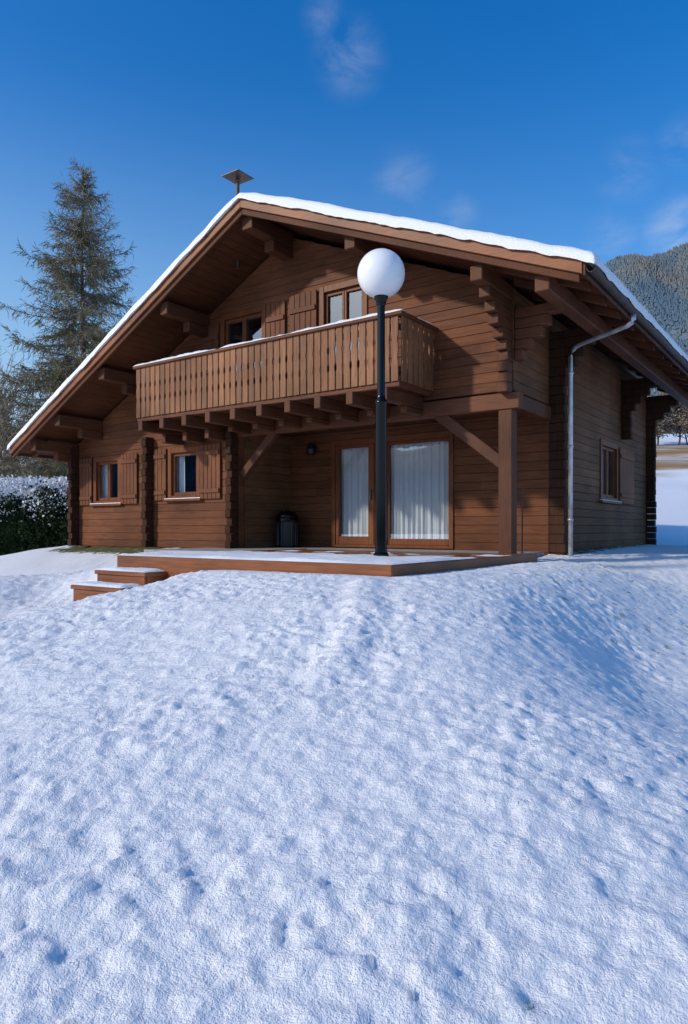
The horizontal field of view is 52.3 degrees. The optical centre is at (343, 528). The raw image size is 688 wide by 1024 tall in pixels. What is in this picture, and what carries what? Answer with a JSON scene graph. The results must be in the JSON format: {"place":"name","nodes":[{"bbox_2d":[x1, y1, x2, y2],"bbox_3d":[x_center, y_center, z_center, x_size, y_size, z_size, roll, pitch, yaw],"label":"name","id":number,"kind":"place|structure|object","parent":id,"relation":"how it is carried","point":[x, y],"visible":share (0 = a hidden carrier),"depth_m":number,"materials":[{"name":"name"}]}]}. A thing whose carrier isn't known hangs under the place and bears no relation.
{"place":"outdoors","nodes":[
{"label":"outdoors","id":0,"kind":"place"},
{"bbox_2d":[0,434,687,1023],"bbox_3d":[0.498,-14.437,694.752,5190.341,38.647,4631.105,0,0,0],"label":"ground","id":1,"kind":"structure","parent":0,"point":[250,796],"depth_m":2.91,"materials":[{"name":"white snow"}]},
{"bbox_2d":[0,361,48,480],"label":"bare tree","id":2,"kind":"object","parent":1,"relation":"on","point":[4,406],"visible":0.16,"depth_m":30.36,"materials":[{"name":"brown plant"}]},
{"bbox_2d":[0,397,50,479],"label":"bare tree","id":3,"kind":"object","parent":1,"relation":"on","point":[7,456],"visible":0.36,"depth_m":28.46,"materials":[{"name":"brown plant"}]},
{"bbox_2d":[0,344,55,477],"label":"bare tree","id":4,"kind":"object","parent":1,"relation":"on","point":[21,391],"visible":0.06,"depth_m":34.42,"materials":[{"name":"brown plant"}]},
{"bbox_2d":[0,369,59,478],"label":"bare tree","id":5,"kind":"object","parent":1,"relation":"on","point":[25,459],"visible":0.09,"depth_m":30.68,"materials":[{"name":"brown plant"}]},
{"bbox_2d":[0,474,68,555],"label":"hedge","id":6,"kind":"object","parent":1,"relation":"on","point":[33,513],"visible":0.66,"depth_m":19.70,"materials":[{"name":"green plant"}]},
{"bbox_2d":[12,423,64,482],"bbox_3d":[-13.682,-2.547,33.113,3.916,7.366,4.657,0,0,0],"label":"bare tree","id":7,"kind":"object","parent":1,"relation":"on","point":[35,461],"visible":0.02,"depth_m":32.14,"materials":[{"name":"brown plant"}]},
{"bbox_2d":[0,156,137,482],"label":"pine tree","id":8,"kind":"object","parent":1,"relation":"on","point":[65,367],"visible":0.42,"depth_m":27.31,"materials":[{"name":"green plant"}]},
{"bbox_2d":[71,549,536,601],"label":"wooden deck","id":9,"kind":"structure","parent":1,"relation":"on","point":[129,571],"depth_m":8.58,"materials":[{"name":"brown wood"}]},
{"bbox_2d":[276,510,298,546],"bbox_3d":[-1.176,-0.010,14.510,0.480,0.780,0.521,0,0,0],"label":"trash bin","id":10,"kind":"object","parent":9,"relation":"on","point":[287,521],"visible":0.99,"depth_m":14.35,"materials":[{"name":"black plastic"}]},
{"bbox_2d":[357,248,404,555],"bbox_3d":[0.498,-1.685,9.397,0.640,4.110,0.640,0,0,0],"label":"street lamp","id":11,"kind":"object","parent":9,"relation":"on","point":[381,274],"visible":0.98,"depth_m":9.32,"materials":[{"name":"black metal"}]},
{"bbox_2d":[7,169,687,556],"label":"chalet","id":12,"kind":"object","parent":1,"relation":"on","point":[215,389],"visible":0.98,"depth_m":12.95,"materials":[{"name":"brown wood"}]},
{"bbox_2d":[89,455,123,505],"bbox_3d":[-5.279,-1.115,16.495,1.180,1.230,0.840,0,0,36],"label":"window","id":13,"kind":"structure","parent":12,"relation":"in","point":[106,470],"depth_m":16.45,"materials":[{"name":"brown wood"}]},
{"bbox_2d":[163,445,202,501],"bbox_3d":[-3.157,-1.160,14.976,1.140,1.220,0.840,0,0,36],"label":"window","id":14,"kind":"structure","parent":12,"relation":"in","point":[183,462],"depth_m":14.94,"materials":[{"name":"brown wood"}]},
{"bbox_2d":[220,304,265,398],"bbox_3d":[-1.763,-3.240,14.013,1.290,2.180,0.785,0,0,36],"label":"window","id":15,"kind":"structure","parent":12,"relation":"in","point":[249,324],"depth_m":14.00,"materials":[{"name":"brown wood"}]},
{"bbox_2d":[319,278,367,385],"bbox_3d":[0.201,-3.270,12.607,1.120,2.240,0.785,0,0,36],"label":"window","id":16,"kind":"structure","parent":12,"relation":"in","point":[344,300],"depth_m":12.56,"materials":[{"name":"brown wood"}]},
{"bbox_2d":[332,430,453,548],"bbox_3d":[0.936,-0.715,13.649,2.760,2.170,0.286,0,0,36],"label":"sliding door","id":17,"kind":"structure","parent":12,"relation":"in","point":[422,464],"depth_m":13.60,"materials":[{"name":"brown wood"}]},
{"bbox_2d":[520,488,523,552],"bbox_3d":[2.793,-0.128,10.988,0.060,1.020,0.060,0,0,0],"label":"metal rod","id":18,"kind":"object","parent":12,"relation":"on","point":[522,526],"visible":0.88,"depth_m":10.98,"materials":[{"name":"black metal"}]},
{"bbox_2d":[598,438,621,504],"bbox_3d":[5.512,-1.180,14.760,0.293,1.300,1.500,0,0,36],"label":"window","id":19,"kind":"structure","parent":12,"relation":"in","point":[606,447],"depth_m":14.81,"materials":[{"name":"brown wood"}]},
{"bbox_2d":[656,416,672,440],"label":"bare tree","id":20,"kind":"object","parent":1,"relation":"on","point":[660,425],"visible":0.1,"depth_m":78.64,"materials":[{"name":"brown plant"}]},
{"bbox_2d":[656,391,685,445],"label":"bare tree","id":21,"kind":"object","parent":1,"relation":"on","point":[670,421],"visible":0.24,"depth_m":79.00,"materials":[{"name":"brown plant"}]},
{"bbox_2d":[664,403,687,445],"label":"bare tree","id":22,"kind":"object","parent":1,"relation":"on","point":[681,409],"visible":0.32,"depth_m":78.93,"materials":[{"name":"brown plant"}]},
{"bbox_2d":[669,408,687,444],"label":"bare tree","id":23,"kind":"object","parent":1,"relation":"on","point":[677,429],"visible":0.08,"depth_m":81.17,"materials":[{"name":"brown plant"}]},
{"bbox_2d":[0,0,687,480],"label":"sky","id":24,"kind":"structure","parent":0,"point":[551,122],"materials":[{"name":"blue"}]},
{"bbox_2d":[609,248,687,395],"bbox_3d":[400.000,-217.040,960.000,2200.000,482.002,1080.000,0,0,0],"label":"mountain","id":25,"kind":"structure","parent":0,"point":[683,335],"depth_m":801.54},
{"bbox_2d":[605,242,687,433],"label":"forest","id":26,"kind":"object","parent":25,"relation":"on","point":[663,296],"visible":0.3,"depth_m":831.86,"materials":[{"name":"plant"}]}
]}

